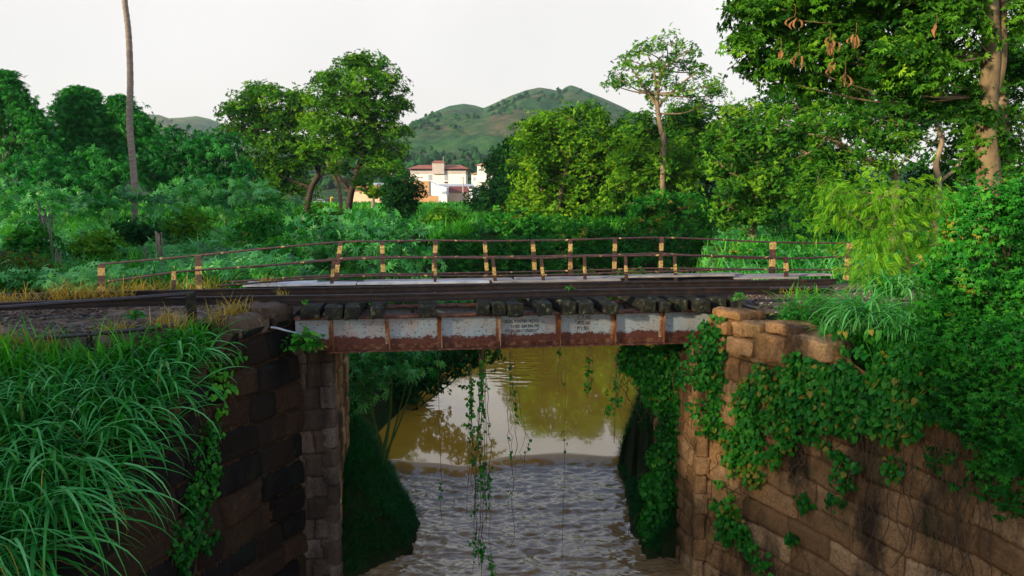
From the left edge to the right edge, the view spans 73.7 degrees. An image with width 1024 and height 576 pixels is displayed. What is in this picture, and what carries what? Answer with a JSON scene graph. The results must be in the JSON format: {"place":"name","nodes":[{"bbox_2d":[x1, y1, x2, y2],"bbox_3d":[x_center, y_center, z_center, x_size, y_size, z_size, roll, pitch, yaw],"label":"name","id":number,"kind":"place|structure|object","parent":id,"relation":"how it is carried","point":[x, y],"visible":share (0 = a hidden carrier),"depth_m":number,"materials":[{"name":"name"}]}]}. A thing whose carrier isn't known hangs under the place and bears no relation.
{"place":"outdoors","nodes":[
{"label":"outdoors","id":0,"kind":"place"},
{"bbox_2d":[2,114,273,176],"bbox_3d":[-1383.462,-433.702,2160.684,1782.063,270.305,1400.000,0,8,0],"label":"hill","id":1,"kind":"structure","parent":0,"point":[197,123],"depth_m":2146.54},
{"bbox_2d":[4,85,916,198],"bbox_3d":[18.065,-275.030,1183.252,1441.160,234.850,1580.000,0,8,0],"label":"mountain","id":2,"kind":"structure","parent":0,"point":[483,133],"depth_m":800.18,"materials":[{"name":"plant"}]},
{"bbox_2d":[0,87,1019,197],"bbox_3d":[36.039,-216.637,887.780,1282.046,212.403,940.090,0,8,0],"label":"woodland","id":3,"kind":"object","parent":2,"relation":"on","point":[408,162],"visible":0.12,"depth_m":568.97,"materials":[{"name":"green plant"}]},
{"bbox_2d":[0,198,1023,575],"bbox_3d":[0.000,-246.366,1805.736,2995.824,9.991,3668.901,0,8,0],"label":"ground","id":4,"kind":"structure","parent":0,"point":[636,446],"depth_m":14.68,"materials":[{"name":"green plant"}]},
{"bbox_2d":[0,251,62,292],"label":"bush","id":5,"kind":"object","parent":4,"relation":"on","point":[27,259],"visible":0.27,"depth_m":16.82,"materials":[{"name":"green plant"}]},
{"bbox_2d":[1,220,67,263],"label":"bush","id":6,"kind":"object","parent":4,"relation":"on","point":[31,240],"visible":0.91,"depth_m":22.91,"materials":[{"name":"green plant"}]},
{"bbox_2d":[0,68,75,217],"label":"bamboo clump","id":7,"kind":"object","parent":4,"relation":"on","point":[31,127],"visible":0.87,"depth_m":51.22,"materials":[{"name":"green plant"}]},
{"bbox_2d":[0,351,81,410],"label":"grass clump","id":8,"kind":"object","parent":4,"relation":"on","point":[18,379],"visible":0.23,"depth_m":9.37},
{"bbox_2d":[0,406,91,486],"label":"grass clump","id":9,"kind":"object","parent":4,"relation":"on","point":[6,432],"visible":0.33,"depth_m":8.72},
{"bbox_2d":[0,173,93,231],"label":"bush","id":10,"kind":"object","parent":4,"relation":"on","point":[19,202],"visible":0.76,"depth_m":31.44,"materials":[{"name":"green plant"}]},
{"bbox_2d":[0,355,96,441],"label":"grass clump","id":11,"kind":"object","parent":4,"relation":"on","point":[11,414],"visible":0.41,"depth_m":9.12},
{"bbox_2d":[0,390,113,462],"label":"grass clump","id":12,"kind":"object","parent":4,"relation":"on","point":[21,416],"visible":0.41,"depth_m":8.79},
{"bbox_2d":[0,360,117,420],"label":"grass clump","id":13,"kind":"object","parent":4,"relation":"on","point":[32,384],"visible":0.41,"depth_m":9.22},
{"bbox_2d":[1,352,121,422],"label":"grass clump","id":14,"kind":"object","parent":4,"relation":"on","point":[55,393],"visible":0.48,"depth_m":9.34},
{"bbox_2d":[0,439,123,575],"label":"grass clump","id":15,"kind":"object","parent":4,"relation":"on","point":[16,558],"visible":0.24,"depth_m":7.82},
{"bbox_2d":[0,521,142,575],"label":"grass clump","id":16,"kind":"object","parent":4,"relation":"on","point":[49,549],"visible":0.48,"depth_m":7.63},
{"bbox_2d":[0,428,146,565],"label":"grass clump","id":17,"kind":"object","parent":4,"relation":"on","point":[5,482],"visible":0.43,"depth_m":8.24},
{"bbox_2d":[0,143,150,220],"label":"bamboo clump","id":18,"kind":"object","parent":4,"relation":"on","point":[89,174],"visible":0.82,"depth_m":47.77,"materials":[{"name":"green plant"}]},
{"bbox_2d":[0,309,172,388],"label":"grass tuft","id":19,"kind":"object","parent":4,"relation":"on","point":[22,355],"visible":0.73,"depth_m":9.86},
{"bbox_2d":[0,383,172,497],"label":"grass clump","id":20,"kind":"object","parent":4,"relation":"on","point":[58,444],"visible":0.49,"depth_m":8.77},
{"bbox_2d":[0,461,180,575],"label":"grass clump","id":21,"kind":"object","parent":4,"relation":"on","point":[48,557],"visible":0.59,"depth_m":7.71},
{"bbox_2d":[55,228,128,265],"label":"bush","id":22,"kind":"object","parent":4,"relation":"on","point":[89,243],"visible":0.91,"depth_m":20.83,"materials":[{"name":"green plant"}]},
{"bbox_2d":[28,340,156,410],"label":"grass clump","id":23,"kind":"object","parent":4,"relation":"on","point":[64,368],"visible":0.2,"depth_m":9.62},
{"bbox_2d":[0,291,197,354],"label":"pipe fence","id":24,"kind":"object","parent":4,"relation":"on","point":[190,303],"visible":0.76,"depth_m":10.55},
{"bbox_2d":[3,356,200,456],"bbox_3d":[-5.577,1.602,9.620,2.153,1.197,2.235,4,9,27],"label":"grass clump","id":25,"kind":"object","parent":4,"relation":"on","point":[132,401],"visible":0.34,"depth_m":9.32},
{"bbox_2d":[0,448,204,575],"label":"grass clump","id":26,"kind":"object","parent":4,"relation":"on","point":[56,512],"visible":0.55,"depth_m":7.83,"materials":[{"name":"plant"}]},
{"bbox_2d":[0,406,209,549],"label":"grass clump","id":27,"kind":"object","parent":4,"relation":"on","point":[83,475],"visible":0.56,"depth_m":8.34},
{"bbox_2d":[49,352,164,410],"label":"grass clump","id":28,"kind":"object","parent":4,"relation":"on","point":[98,389],"visible":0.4,"depth_m":9.51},
{"bbox_2d":[42,84,174,216],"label":"bamboo clump","id":29,"kind":"object","parent":4,"relation":"on","point":[83,116],"visible":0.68,"depth_m":54.91,"materials":[{"name":"green plant"}]},
{"bbox_2d":[0,324,216,574],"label":"slope grass","id":30,"kind":"structure","parent":4,"relation":"on","point":[109,444],"depth_m":9.40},
{"bbox_2d":[14,370,222,474],"bbox_3d":[-5.197,1.858,9.231,2.495,1.411,2.164,0,8,0],"label":"grass clump","id":31,"kind":"object","parent":4,"relation":"on","point":[121,424],"visible":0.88,"depth_m":9.09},
{"bbox_2d":[57,186,194,252],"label":"bush","id":32,"kind":"object","parent":4,"relation":"on","point":[97,203],"visible":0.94,"depth_m":28.15,"materials":[{"name":"green plant"}]},
{"bbox_2d":[122,0,137,222],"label":"palm tree","id":33,"kind":"object","parent":4,"relation":"on","point":[129,115],"visible":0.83,"depth_m":29.11,"materials":[{"name":"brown plant"}]},
{"bbox_2d":[57,333,208,404],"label":"grass clump","id":34,"kind":"object","parent":4,"relation":"on","point":[122,365],"visible":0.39,"depth_m":9.80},
{"bbox_2d":[108,213,171,250],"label":"bush","id":35,"kind":"object","parent":4,"relation":"on","point":[134,231],"visible":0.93,"depth_m":25.75,"materials":[{"name":"green plant"}]},
{"bbox_2d":[72,354,248,422],"bbox_3d":[-4.918,1.457,10.043,2.174,1.078,2.242,0,8,0],"label":"grass clump","id":36,"kind":"object","parent":4,"relation":"on","point":[172,385],"visible":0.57,"depth_m":9.67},
{"bbox_2d":[122,119,223,219],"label":"bamboo clump","id":37,"kind":"object","parent":4,"relation":"on","point":[168,155],"visible":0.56,"depth_m":49.55,"materials":[{"name":"green plant"}]},
{"bbox_2d":[20,301,349,575],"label":"stone abutment","id":38,"kind":"object","parent":4,"relation":"on","point":[283,445],"visible":0.74,"depth_m":11.22,"materials":[{"name":"stone"}]},
{"bbox_2d":[165,420,225,575],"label":"creeper","id":39,"kind":"object","parent":38,"relation":"attached to","point":[181,556],"visible":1,"depth_m":10.03,"materials":[{"name":"green plant"}]},
{"bbox_2d":[150,308,247,355],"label":"grass tuft","id":40,"kind":"object","parent":38,"relation":"on","point":[196,324],"visible":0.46,"depth_m":10.54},
{"bbox_2d":[197,351,247,455],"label":"creeper","id":41,"kind":"object","parent":38,"relation":"attached to","point":[219,413],"visible":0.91,"depth_m":10.32,"materials":[{"name":"green plant"}]},
{"bbox_2d":[190,291,262,326],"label":"dry grass tuft","id":42,"kind":"object","parent":38,"relation":"on","point":[229,311],"visible":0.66,"depth_m":11.00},
{"bbox_2d":[280,328,327,352],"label":"leafy plant","id":43,"kind":"object","parent":38,"relation":"attached to","point":[306,346],"visible":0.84,"depth_m":11.48,"materials":[{"name":"green plant"}]},
{"bbox_2d":[126,318,249,405],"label":"grass clump","id":44,"kind":"object","parent":4,"relation":"on","point":[198,354],"visible":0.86,"depth_m":10.04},
{"bbox_2d":[158,205,219,247],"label":"bush","id":45,"kind":"object","parent":4,"relation":"on","point":[189,220],"visible":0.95,"depth_m":26.76,"materials":[{"name":"green plant"}]},
{"bbox_2d":[178,127,263,222],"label":"bamboo clump","id":46,"kind":"object","parent":4,"relation":"on","point":[211,146],"visible":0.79,"depth_m":48.02,"materials":[{"name":"green plant"}]},
{"bbox_2d":[146,173,306,242],"bbox_3d":[-14.111,-3.884,33.836,8.357,3.639,3.656,0,8,0],"label":"bush","id":47,"kind":"object","parent":4,"relation":"on","point":[235,200],"visible":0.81,"depth_m":33.48,"materials":[{"name":"green plant"}]},
{"bbox_2d":[227,206,296,246],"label":"bush","id":48,"kind":"object","parent":4,"relation":"on","point":[256,231],"visible":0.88,"depth_m":25.66,"materials":[{"name":"green plant"}]},
{"bbox_2d":[213,78,332,213],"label":"broadleaf tree","id":49,"kind":"object","parent":4,"relation":"on","point":[247,109],"visible":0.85,"depth_m":75.34,"materials":[{"name":"green plant"}]},
{"bbox_2d":[254,235,308,269],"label":"bush","id":50,"kind":"object","parent":4,"relation":"on","point":[282,251],"visible":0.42,"depth_m":18.94,"materials":[{"name":"green plant"}]},
{"bbox_2d":[282,200,346,240],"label":"bush","id":51,"kind":"object","parent":4,"relation":"on","point":[314,212],"visible":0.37,"depth_m":31.81,"materials":[{"name":"green plant"}]},
{"bbox_2d":[294,48,416,209],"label":"broadleaf tree","id":52,"kind":"object","parent":4,"relation":"on","point":[354,97],"visible":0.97,"depth_m":72.10,"materials":[{"name":"green plant"}]},
{"bbox_2d":[270,203,446,352],"bbox_3d":[-4.776,-0.302,21.286,5.554,4.710,3.087,0,8,0],"label":"bush","id":53,"kind":"object","parent":4,"relation":"on","point":[390,232],"visible":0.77,"depth_m":20.80,"materials":[{"name":"green plant"}]},
{"bbox_2d":[321,149,406,210],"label":"broadleaf tree","id":54,"kind":"object","parent":4,"relation":"on","point":[371,168],"visible":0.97,"depth_m":70.28,"materials":[{"name":"green plant"}]},
{"bbox_2d":[314,414,423,573],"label":"bank grass","id":55,"kind":"structure","parent":4,"relation":"on","point":[366,441],"depth_m":14.14,"materials":[{"name":"plant"}]},
{"bbox_2d":[347,350,445,465],"bbox_3d":[-2.920,2.628,15.754,2.812,3.315,1.551,0,8,0],"label":"bank shrub","id":56,"kind":"object","parent":4,"relation":"on","point":[407,371],"visible":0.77,"depth_m":15.66,"materials":[{"name":"green plant"}]},
{"bbox_2d":[376,171,427,219],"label":"round tree","id":57,"kind":"object","parent":4,"relation":"on","point":[400,196],"visible":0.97,"depth_m":50.71,"materials":[{"name":"green plant"}]},
{"bbox_2d":[414,181,448,202],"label":"house","id":58,"kind":"structure","parent":4,"relation":"on","point":[434,190],"depth_m":228.06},
{"bbox_2d":[407,156,470,184],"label":"apartment building","id":59,"kind":"structure","parent":4,"relation":"on","point":[438,172],"depth_m":296.15,"materials":[{"name":"paint"}]},
{"bbox_2d":[380,349,505,410],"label":"bank shrub","id":60,"kind":"object","parent":4,"relation":"on","point":[459,364],"visible":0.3,"depth_m":22.26,"materials":[{"name":"green plant"}]},
{"bbox_2d":[417,203,479,231],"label":"bush","id":61,"kind":"object","parent":4,"relation":"on","point":[438,215],"visible":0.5,"depth_m":47.27,"materials":[{"name":"green plant"}]},
{"bbox_2d":[0,283,936,365],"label":"track bed","id":62,"kind":"object","parent":4,"relation":"on","point":[115,314],"visible":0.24,"depth_m":11.54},
{"bbox_2d":[0,320,75,353],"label":"dry grass tuft","id":63,"kind":"object","parent":62,"relation":"on","point":[21,340],"visible":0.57,"depth_m":10.02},
{"bbox_2d":[22,272,144,300],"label":"dry grass tuft","id":64,"kind":"object","parent":62,"relation":"on","point":[58,294],"visible":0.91,"depth_m":12.07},
{"bbox_2d":[138,301,207,332],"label":"dry grass tuft","id":65,"kind":"object","parent":62,"relation":"on","point":[160,319],"visible":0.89,"depth_m":10.67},
{"bbox_2d":[122,272,237,289],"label":"dry grass tuft","id":66,"kind":"object","parent":62,"relation":"on","point":[143,287],"visible":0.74,"depth_m":13.12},
{"bbox_2d":[0,278,836,323],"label":"railway track","id":67,"kind":"structure","parent":62,"relation":"on","point":[499,299],"depth_m":12.37,"materials":[{"name":"metal"}]},
{"bbox_2d":[242,273,831,293],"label":"walkway","id":68,"kind":"structure","parent":62,"relation":"on","point":[631,277],"depth_m":13.99,"materials":[{"name":"metal"}]},
{"bbox_2d":[108,254,788,289],"bbox_3d":[-0.873,-0.282,13.655,13.569,0.723,0.072,-1,8,-7],"label":"railing","id":69,"kind":"object","parent":68,"relation":"attached to","point":[494,275],"visible":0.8,"depth_m":13.66,"materials":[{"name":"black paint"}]},
{"bbox_2d":[98,237,852,290],"bbox_3d":[-0.254,-0.553,14.597,16.214,1.035,0.072,-1,8,-7],"label":"railing","id":70,"kind":"object","parent":68,"relation":"attached to","point":[198,265],"visible":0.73,"depth_m":14.56,"materials":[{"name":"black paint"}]},
{"bbox_2d":[456,144,520,215],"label":"dark tree","id":71,"kind":"object","parent":4,"relation":"on","point":[486,197],"visible":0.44,"depth_m":72.91,"materials":[{"name":"green plant"}]},
{"bbox_2d":[434,230,564,300],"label":"bush","id":72,"kind":"object","parent":4,"relation":"on","point":[469,249],"visible":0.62,"depth_m":40.78,"materials":[{"name":"green plant"}]},
{"bbox_2d":[0,212,1023,303],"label":"undergrowth","id":73,"kind":"object","parent":4,"relation":"on","point":[249,259],"visible":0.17,"depth_m":18.57,"materials":[{"name":"green plant"}]},
{"bbox_2d":[0,200,1023,405],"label":"field grass","id":74,"kind":"structure","parent":4,"relation":"on","point":[428,207],"depth_m":29.88,"materials":[{"name":"plant"}]},
{"bbox_2d":[484,205,622,264],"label":"bush","id":75,"kind":"object","parent":4,"relation":"on","point":[586,245],"visible":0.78,"depth_m":46.53,"materials":[{"name":"green plant"}]},
{"bbox_2d":[500,98,624,224],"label":"broadleaf tree","id":76,"kind":"object","parent":4,"relation":"on","point":[561,157],"visible":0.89,"depth_m":54.48,"materials":[{"name":"green plant"}]},
{"bbox_2d":[614,344,680,551],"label":"bank grass","id":77,"kind":"structure","parent":4,"relation":"on","point":[637,507],"depth_m":15.74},
{"bbox_2d":[580,133,716,244],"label":"broadleaf tree","id":78,"kind":"object","parent":4,"relation":"on","point":[683,175],"visible":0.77,"depth_m":48.72,"materials":[{"name":"green plant"}]},
{"bbox_2d":[581,221,734,272],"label":"bush","id":79,"kind":"object","parent":4,"relation":"on","point":[685,247],"visible":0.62,"depth_m":44.81,"materials":[{"name":"green plant"}]},
{"bbox_2d":[602,93,725,193],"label":"broadleaf tree","id":80,"kind":"object","parent":4,"relation":"on","point":[690,129],"visible":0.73,"depth_m":51.85,"materials":[{"name":"green plant"}]},
{"bbox_2d":[600,23,734,273],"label":"tall slender tree","id":81,"kind":"object","parent":4,"relation":"on","point":[619,82],"visible":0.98,"depth_m":46.52,"materials":[{"name":"green plant"}]},
{"bbox_2d":[618,187,720,266],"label":"shrubby tree","id":82,"kind":"object","parent":4,"relation":"on","point":[680,206],"visible":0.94,"depth_m":46.17,"materials":[{"name":"green plant"}]},
{"bbox_2d":[490,90,871,225],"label":"broadleaf tree","id":83,"kind":"object","parent":4,"relation":"on","point":[707,195],"visible":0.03,"depth_m":58.48,"materials":[{"name":"green plant"}]},
{"bbox_2d":[706,98,763,212],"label":"broadleaf tree","id":84,"kind":"object","parent":4,"relation":"on","point":[738,109],"visible":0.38,"depth_m":46.02,"materials":[{"name":"green plant"}]},
{"bbox_2d":[695,102,820,238],"bbox_3d":[12.781,-6.023,35.543,6.762,7.073,3.744,0,8,0],"label":"broadleaf tree","id":85,"kind":"object","parent":4,"relation":"on","point":[762,184],"visible":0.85,"depth_m":35.04,"materials":[{"name":"green plant"}]},
{"bbox_2d":[714,240,859,273],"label":"bush","id":86,"kind":"object","parent":4,"relation":"on","point":[766,253],"visible":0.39,"depth_m":19.46,"materials":[{"name":"green plant"}]},
{"bbox_2d":[653,305,1023,575],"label":"stone abutment","id":87,"kind":"object","parent":4,"relation":"on","point":[769,513],"visible":0.58,"depth_m":10.46,"materials":[{"name":"stone"}]},
{"bbox_2d":[293,300,711,352],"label":"railway bridge","id":88,"kind":"structure","parent":87,"relation":"on","point":[449,326],"depth_m":12.31,"materials":[{"name":"white paint"}]},
{"bbox_2d":[463,364,479,546],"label":"hanging vine","id":89,"kind":"object","parent":88,"relation":"hanging from","point":[471,401],"visible":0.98,"depth_m":12.57,"materials":[{"name":"green plant"}]},
{"bbox_2d":[470,349,496,575],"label":"hanging vine","id":90,"kind":"object","parent":88,"relation":"hanging from","point":[481,390],"visible":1,"depth_m":12.54,"materials":[{"name":"green plant"}]},
{"bbox_2d":[505,351,531,548],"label":"hanging vine","id":91,"kind":"object","parent":88,"relation":"hanging from","point":[515,404],"visible":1,"depth_m":12.54,"materials":[{"name":"green plant"}]},
{"bbox_2d":[604,353,622,418],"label":"hanging vine","id":92,"kind":"object","parent":88,"relation":"hanging from","point":[612,399],"visible":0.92,"depth_m":12.80,"materials":[{"name":"green plant"}]},
{"bbox_2d":[604,344,683,547],"bbox_3d":[3.001,3.876,13.804,2.292,6.211,0.552,0,8,0],"label":"creeper","id":93,"kind":"object","parent":87,"relation":"attached to","point":[654,370],"visible":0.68,"depth_m":13.54,"materials":[{"name":"green plant"}]},
{"bbox_2d":[672,313,729,465],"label":"creeper","id":94,"kind":"object","parent":87,"relation":"attached to","point":[707,362],"visible":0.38,"depth_m":12.05,"materials":[{"name":"green plant"}]},
{"bbox_2d":[708,425,781,575],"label":"creeper","id":95,"kind":"object","parent":87,"relation":"attached to","point":[735,532],"visible":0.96,"depth_m":11.82,"materials":[{"name":"green plant"}]},
{"bbox_2d":[770,299,819,322],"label":"leafy plant","id":96,"kind":"object","parent":87,"relation":"on","point":[796,314],"visible":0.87,"depth_m":11.07,"materials":[{"name":"green plant"}]},
{"bbox_2d":[727,326,969,493],"bbox_3d":[4.663,1.964,10.086,0.336,3.033,3.897,-4,9,-26],"label":"creeper","id":97,"kind":"object","parent":87,"relation":"attached to","point":[830,391],"visible":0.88,"depth_m":10.09,"materials":[{"name":"green plant"}]},
{"bbox_2d":[787,285,917,339],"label":"grass clump","id":98,"kind":"object","parent":87,"relation":"on","point":[857,311],"visible":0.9,"depth_m":10.17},
{"bbox_2d":[782,400,933,575],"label":"creeper","id":99,"kind":"object","parent":87,"relation":"attached to","point":[803,506],"visible":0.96,"depth_m":9.55,"materials":[{"name":"green plant"}]},
{"bbox_2d":[838,389,998,575],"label":"hanging roots","id":100,"kind":"object","parent":87,"relation":"hanging from","point":[957,520],"visible":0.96,"depth_m":8.73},
{"bbox_2d":[756,98,936,255],"bbox_3d":[11.550,-3.542,23.627,5.826,5.897,3.117,0,8,0],"label":"broadleaf tree","id":101,"kind":"object","parent":4,"relation":"on","point":[877,140],"visible":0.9,"depth_m":23.38,"materials":[{"name":"green plant"}]},
{"bbox_2d":[765,162,953,246],"bbox_3d":[16.667,-3.690,32.617,8.924,4.661,3.752,-1,8,-9],"label":"broadleaf tree","id":102,"kind":"object","parent":4,"relation":"on","point":[786,226],"visible":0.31,"depth_m":32.41,"materials":[{"name":"green plant"}]},
{"bbox_2d":[715,0,1023,294],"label":"overhanging tree","id":103,"kind":"object","parent":4,"relation":"on","point":[788,60],"visible":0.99,"depth_m":13.77,"materials":[{"name":"green plant"}]},
{"bbox_2d":[773,36,979,246],"bbox_3d":[14.521,-5.585,27.674,8.644,8.776,3.891,0,8,0],"label":"broadleaf tree","id":104,"kind":"object","parent":4,"relation":"on","point":[925,121],"visible":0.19,"depth_m":26.98,"materials":[{"name":"green plant"}]},
{"bbox_2d":[753,279,1023,460],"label":"bank grass","id":105,"kind":"structure","parent":4,"relation":"on","point":[860,342],"depth_m":10.89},
{"bbox_2d":[830,264,929,303],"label":"grass clump","id":106,"kind":"object","parent":105,"relation":"on","point":[900,288],"visible":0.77,"depth_m":10.80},
{"bbox_2d":[838,298,942,349],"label":"grass clump","id":107,"kind":"object","parent":105,"relation":"on","point":[889,331],"visible":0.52,"depth_m":9.83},
{"bbox_2d":[800,166,980,316],"bbox_3d":[6.274,-0.423,11.213,3.374,3.076,1.823,-1,8,-10],"label":"feather leaved tree","id":108,"kind":"object","parent":4,"relation":"on","point":[883,206],"visible":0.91,"depth_m":10.95,"materials":[{"name":"green plant"}]},
{"bbox_2d":[895,163,1023,522],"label":"vine draped thicket","id":109,"kind":"object","parent":4,"relation":"on","point":[1003,338],"visible":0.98,"depth_m":8.16,"materials":[{"name":"green plant"}]},
{"bbox_2d":[919,9,1023,236],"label":"broadleaf tree","id":110,"kind":"object","parent":4,"relation":"on","point":[1010,110],"visible":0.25,"depth_m":31.03,"materials":[{"name":"green plant"}]},
{"bbox_2d":[0,0,1023,168],"label":"sky","id":111,"kind":"structure","parent":0,"point":[187,54],"materials":[{"name":"white"}]},
{"bbox_2d":[358,297,688,575],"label":"river water","id":112,"kind":"structure","parent":0,"point":[590,514],"depth_m":17.60,"materials":[{"name":"liquid"}]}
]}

